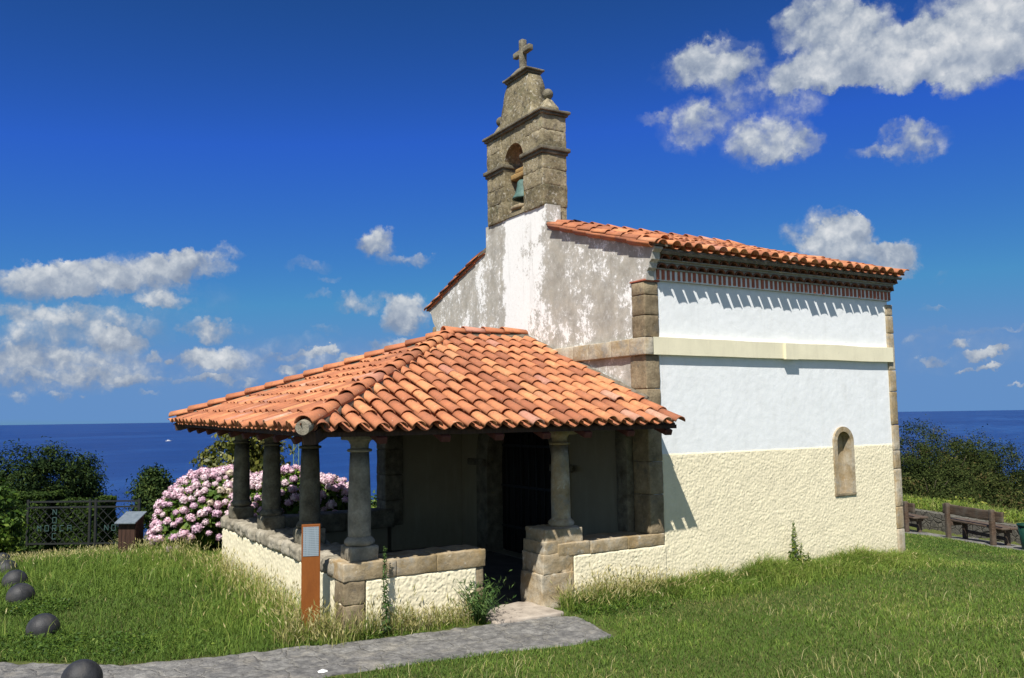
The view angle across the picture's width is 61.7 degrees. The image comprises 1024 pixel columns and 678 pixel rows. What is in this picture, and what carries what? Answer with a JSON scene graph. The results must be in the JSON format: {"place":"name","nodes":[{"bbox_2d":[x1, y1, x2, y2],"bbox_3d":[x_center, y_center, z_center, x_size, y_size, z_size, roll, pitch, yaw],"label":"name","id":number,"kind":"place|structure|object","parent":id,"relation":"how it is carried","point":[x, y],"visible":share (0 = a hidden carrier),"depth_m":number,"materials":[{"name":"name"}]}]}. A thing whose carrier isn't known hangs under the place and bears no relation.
{"place":"outdoors","nodes":[
{"label":"outdoors","id":0,"kind":"place"},
{"bbox_2d":[0,666,62,677],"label":"road","id":1,"kind":"structure","parent":0,"point":[48,673],"depth_m":7.79,"materials":[{"name":"grey stone"}]},
{"bbox_2d":[0,533,325,659],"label":"meadow grass","id":2,"kind":"structure","parent":0,"point":[146,544],"depth_m":13.37,"materials":[{"name":"green plant"}]},
{"bbox_2d":[0,616,610,677],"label":"path","id":3,"kind":"structure","parent":0,"point":[307,661],"depth_m":8.49,"materials":[{"name":"stone"}]},
{"bbox_2d":[0,505,1023,677],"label":"ground","id":4,"kind":"structure","parent":0,"point":[610,631],"depth_m":9.14,"materials":[{"name":"green plant"}]},
{"bbox_2d":[0,553,10,560],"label":"iron ball","id":5,"kind":"object","parent":4,"relation":"on","point":[5,557],"visible":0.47,"depth_m":15.38,"materials":[{"name":"grey metal"}]},
{"bbox_2d":[0,560,18,573],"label":"iron ball","id":6,"kind":"object","parent":4,"relation":"on","point":[6,562],"visible":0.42,"depth_m":13.81,"materials":[{"name":"grey metal"}]},
{"bbox_2d":[2,570,27,586],"bbox_3d":[-7.215,3.522,12.443,0.337,0.336,0.337,1,-5,-15],"label":"iron ball","id":7,"kind":"object","parent":4,"relation":"on","point":[14,577],"visible":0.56,"depth_m":12.34,"materials":[{"name":"grey metal"}]},
{"bbox_2d":[6,583,34,604],"bbox_3d":[-6.354,3.329,11.083,0.337,0.336,0.337,-3,-6,21],"label":"iron ball","id":8,"kind":"object","parent":4,"relation":"on","point":[19,591],"visible":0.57,"depth_m":10.98,"materials":[{"name":"grey metal"}]},
{"bbox_2d":[0,478,41,555],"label":"leafy shrub","id":9,"kind":"object","parent":4,"relation":"on","point":[10,538],"visible":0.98,"depth_m":17.86,"materials":[{"name":"green plant"}]},
{"bbox_2d":[0,438,57,491],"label":"conifer","id":10,"kind":"object","parent":4,"relation":"on","point":[14,476],"visible":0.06,"depth_m":24.41,"materials":[{"name":"green plant"}]},
{"bbox_2d":[1,489,67,555],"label":"hedge","id":11,"kind":"object","parent":4,"relation":"on","point":[56,495],"visible":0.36,"depth_m":21.06,"materials":[{"name":"green plant"}]},
{"bbox_2d":[25,613,60,637],"bbox_3d":[-5.101,3.158,9.325,0.337,0.336,0.337,3,-7,-39],"label":"iron ball","id":12,"kind":"object","parent":4,"relation":"on","point":[39,623],"visible":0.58,"depth_m":9.23,"materials":[{"name":"grey metal"}]},
{"bbox_2d":[12,436,117,545],"bbox_3d":[-13.634,6.104,25.548,3.952,6.439,3.452,2,-6,-31],"label":"conifer","id":13,"kind":"object","parent":4,"relation":"on","point":[55,461],"visible":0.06,"depth_m":25.49,"materials":[{"name":"green plant"}]},
{"bbox_2d":[47,495,116,552],"bbox_3d":[-10.941,4.958,21.732,1.526,1.948,1.090,-1,-5,0],"label":"hedge","id":14,"kind":"object","parent":4,"relation":"on","point":[81,525],"visible":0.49,"depth_m":21.37,"materials":[{"name":"green plant"}]},
{"bbox_2d":[61,659,102,677],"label":"iron ball","id":15,"kind":"object","parent":4,"relation":"on","point":[84,668],"visible":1,"depth_m":7.36,"materials":[{"name":"grey metal"}]},
{"bbox_2d":[25,499,140,546],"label":"garden gate","id":16,"kind":"structure","parent":4,"relation":"on","point":[89,507],"depth_m":20.07,"materials":[{"name":"metal"}]},
{"bbox_2d":[51,449,123,540],"bbox_3d":[-13.256,6.541,26.356,3.516,6.270,3.305,2,-6,-31],"label":"conifer","id":17,"kind":"object","parent":4,"relation":"on","point":[94,483],"visible":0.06,"depth_m":26.41,"materials":[{"name":"green plant"}]},
{"bbox_2d":[112,527,118,547],"bbox_3d":[-11.203,6.102,23.791,0.890,1.920,0.896,-5,-6,37],"label":"feathery bush","id":18,"kind":"object","parent":4,"relation":"on","point":[116,531],"visible":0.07,"depth_m":23.88,"materials":[{"name":"green plant"}]},
{"bbox_2d":[114,511,146,552],"bbox_3d":[-7.519,3.892,16.863,0.445,0.939,0.452,-1,-5,4],"label":"wooden cabinet","id":19,"kind":"object","parent":4,"relation":"on","point":[131,525],"visible":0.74,"depth_m":16.74,"materials":[{"name":"brown wood"}]},
{"bbox_2d":[118,462,177,535],"bbox_3d":[-15.118,8.285,35.798,2.431,6.241,2.206,0,-5,-6],"label":"round tree","id":20,"kind":"object","parent":4,"relation":"on","point":[152,484],"visible":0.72,"depth_m":35.52,"materials":[{"name":"green plant"}]},
{"bbox_2d":[146,464,259,550],"bbox_3d":[-5.932,3.466,17.647,3.023,1.799,2.050,2,-6,-31],"label":"hydrangea bush","id":21,"kind":"object","parent":4,"relation":"on","point":[197,504],"visible":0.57,"depth_m":16.73,"materials":[{"name":"pink plant"}]},
{"bbox_2d":[189,432,300,473],"bbox_3d":[-6.081,2.949,20.022,2.699,3.399,2.053,2,-6,-31],"label":"glossy tree","id":22,"kind":"object","parent":4,"relation":"on","point":[213,460],"visible":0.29,"depth_m":19.66,"materials":[{"name":"green plant"}]},
{"bbox_2d":[228,464,348,516],"bbox_3d":[-4.051,3.512,16.681,2.812,2.175,1.522,1,-5,-19],"label":"hydrangea bush","id":23,"kind":"object","parent":4,"relation":"on","point":[334,492],"visible":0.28,"depth_m":16.35,"materials":[{"name":"pink plant"}]},
{"bbox_2d":[293,436,298,464],"bbox_3d":[-8.250,7.559,32.668,0.241,7.906,0.043,2,-6,-31],"label":"lattice mast","id":24,"kind":"object","parent":4,"relation":"on","point":[296,454],"visible":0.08,"depth_m":32.95,"materials":[{"name":"grey metal"}]},
{"bbox_2d":[301,524,319,630],"bbox_3d":[-2.200,2.685,9.367,0.200,1.300,0.049,0,-5,-13],"label":"information post","id":25,"kind":"object","parent":4,"relation":"on","point":[310,570],"visible":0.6,"depth_m":9.36,"materials":[{"name":"orange metal"}]},
{"bbox_2d":[0,594,674,662],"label":"clover patch","id":26,"kind":"object","parent":4,"relation":"on","point":[45,606],"visible":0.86,"depth_m":9.04,"materials":[{"name":"green plant"}]},
{"bbox_2d":[371,490,376,507],"bbox_3d":[-2.942,3.844,18.572,3.238,1.157,1.530,2,-6,-31],"label":"shrub","id":27,"kind":"object","parent":4,"relation":"on","point":[374,503],"visible":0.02,"depth_m":18.33,"materials":[{"name":"green plant"}]},
{"bbox_2d":[377,546,391,636],"bbox_3d":[-1.380,2.738,9.293,0.177,0.966,0.155,2,-6,-31],"label":"tall weed","id":28,"kind":"object","parent":4,"relation":"on","point":[385,605],"visible":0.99,"depth_m":9.29,"materials":[{"name":"green plant"}]},
{"bbox_2d":[190,541,741,648],"bbox_3d":[-1.090,3.279,12.630,6.598,0.590,6.381,2,-6,-31],"label":"wall barley","id":29,"kind":"object","parent":4,"relation":"on","point":[409,624],"depth_m":9.66,"materials":[{"name":"green plant"}]},
{"bbox_2d":[450,569,515,624],"bbox_3d":[-0.341,2.977,9.823,0.770,0.621,0.696,-3,-6,20],"label":"leafy clump","id":30,"kind":"object","parent":4,"relation":"on","point":[480,607],"visible":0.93,"depth_m":9.75,"materials":[{"name":"green plant"}]},
{"bbox_2d":[167,39,908,639],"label":"chapel","id":31,"kind":"structure","parent":4,"relation":"on","point":[547,407],"depth_m":12.58,"materials":[{"name":"white paint"}]},
{"bbox_2d":[511,167,523,201],"bbox_3d":[0.205,-2.688,14.884,0.410,0.597,0.599,2,-6,-31],"label":"bell","id":32,"kind":"object","parent":31,"relation":"hanging from","point":[517,177],"visible":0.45,"depth_m":14.84,"materials":[{"name":"green metal"}]},
{"bbox_2d":[501,432,550,552],"bbox_3d":[0.376,2.329,14.435,0.117,2.640,2.230,2,-6,-31],"label":"door","id":33,"kind":"structure","parent":31,"relation":"in","point":[526,457],"depth_m":14.67,"materials":[{"name":"paint"}]},
{"bbox_2d":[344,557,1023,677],"bbox_3d":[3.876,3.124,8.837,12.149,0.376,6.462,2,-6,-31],"label":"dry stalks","id":34,"kind":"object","parent":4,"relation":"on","point":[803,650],"visible":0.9,"depth_m":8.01,"materials":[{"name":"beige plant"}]},
{"bbox_2d":[787,521,810,565],"bbox_3d":[4.215,3.080,12.641,0.584,0.799,0.291,2,-6,-31],"label":"tall weed","id":35,"kind":"object","parent":4,"relation":"on","point":[792,554],"visible":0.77,"depth_m":12.61,"materials":[{"name":"green plant"}]},
{"bbox_2d":[898,436,949,492],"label":"bushy tree","id":36,"kind":"object","parent":4,"relation":"on","point":[917,462],"visible":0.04,"depth_m":34.27,"materials":[{"name":"green plant"}]},
{"bbox_2d":[902,459,1007,510],"bbox_3d":[15.327,6.489,30.837,4.740,4.329,4.877,-2,-5,17],"label":"bushy tree","id":37,"kind":"object","parent":4,"relation":"on","point":[942,491],"visible":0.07,"depth_m":30.55,"materials":[{"name":"green plant"}]},
{"bbox_2d":[902,426,1007,482],"bbox_3d":[19.657,7.446,37.784,5.963,7.640,6.183,-1,-5,-3],"label":"bushy tree","id":38,"kind":"object","parent":4,"relation":"on","point":[970,443],"visible":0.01,"depth_m":37.91,"materials":[{"name":"green plant"}]},
{"bbox_2d":[899,414,1016,494],"bbox_3d":[17.596,6.781,35.558,7.012,7.334,7.975,-2,-5,12],"label":"bushy tree","id":39,"kind":"object","parent":4,"relation":"on","point":[984,465],"visible":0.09,"depth_m":34.76,"materials":[{"name":"green plant"}]},
{"bbox_2d":[903,494,1023,522],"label":"bank grass","id":40,"kind":"structure","parent":4,"relation":"on","point":[932,504],"depth_m":23.98,"materials":[{"name":"green plant"}]},
{"bbox_2d":[903,528,1023,550],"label":"paved walk","id":41,"kind":"structure","parent":4,"relation":"on","point":[999,544],"depth_m":20.88,"materials":[{"name":"stone"}]},
{"bbox_2d":[902,501,927,531],"bbox_3d":[10.742,4.973,23.924,0.573,1.044,2.149,0,-5,-8],"label":"bench","id":42,"kind":"object","parent":41,"relation":"on","point":[907,509],"visible":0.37,"depth_m":23.08,"materials":[{"name":"brown wood"}]},
{"bbox_2d":[942,503,1017,545],"bbox_3d":[11.223,4.544,20.632,0.573,1.044,2.149,0,-5,-8],"label":"bench","id":43,"kind":"object","parent":41,"relation":"on","point":[991,516],"visible":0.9,"depth_m":20.53,"materials":[{"name":"brown wood"}]},
{"bbox_2d":[1016,523,1023,549],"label":"litter bin","id":44,"kind":"object","parent":41,"relation":"on","point":[1020,526],"visible":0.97,"depth_m":19.00,"materials":[{"name":"green plastic"}]},
{"bbox_2d":[914,456,1014,504],"bbox_3d":[17.486,7.257,32.772,5.131,5.485,5.726,2,-6,-31],"label":"bushy tree","id":45,"kind":"object","parent":4,"relation":"on","point":[962,473],"depth_m":32.91,"materials":[{"name":"green plant"}]},
{"bbox_2d":[909,509,1020,544],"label":"wall","id":46,"kind":"structure","parent":4,"relation":"on","point":[934,520],"depth_m":22.68,"materials":[{"name":"grey stone"}]},
{"bbox_2d":[933,424,1023,496],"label":"bushy tree","id":47,"kind":"object","parent":4,"relation":"on","point":[997,453],"visible":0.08,"depth_m":36.36,"materials":[{"name":"green plant"}]},
{"bbox_2d":[951,458,1023,513],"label":"bushy tree","id":48,"kind":"object","parent":4,"relation":"on","point":[1008,503],"visible":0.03,"depth_m":30.77,"materials":[{"name":"green plant"}]},
{"bbox_2d":[985,450,1023,497],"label":"bushy tree","id":49,"kind":"object","parent":4,"relation":"on","point":[1021,478],"visible":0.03,"depth_m":34.45,"materials":[{"name":"green plant"}]},
{"bbox_2d":[0,410,1023,538],"bbox_3d":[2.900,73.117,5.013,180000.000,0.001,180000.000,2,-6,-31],"label":"sea","id":50,"kind":"structure","parent":0,"point":[127,449],"depth_m":2746.70,"materials":[{"name":"liquid"}]},
{"bbox_2d":[0,0,1023,424],"label":"sky","id":51,"kind":"structure","parent":0,"point":[201,201],"materials":[{"name":"blue"}]},
{"bbox_2d":[555,543,981,617],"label":"long grass","id":52,"kind":"structure","parent":0,"point":[768,570],"depth_m":11.94,"materials":[{"name":"green plant"}]}
]}

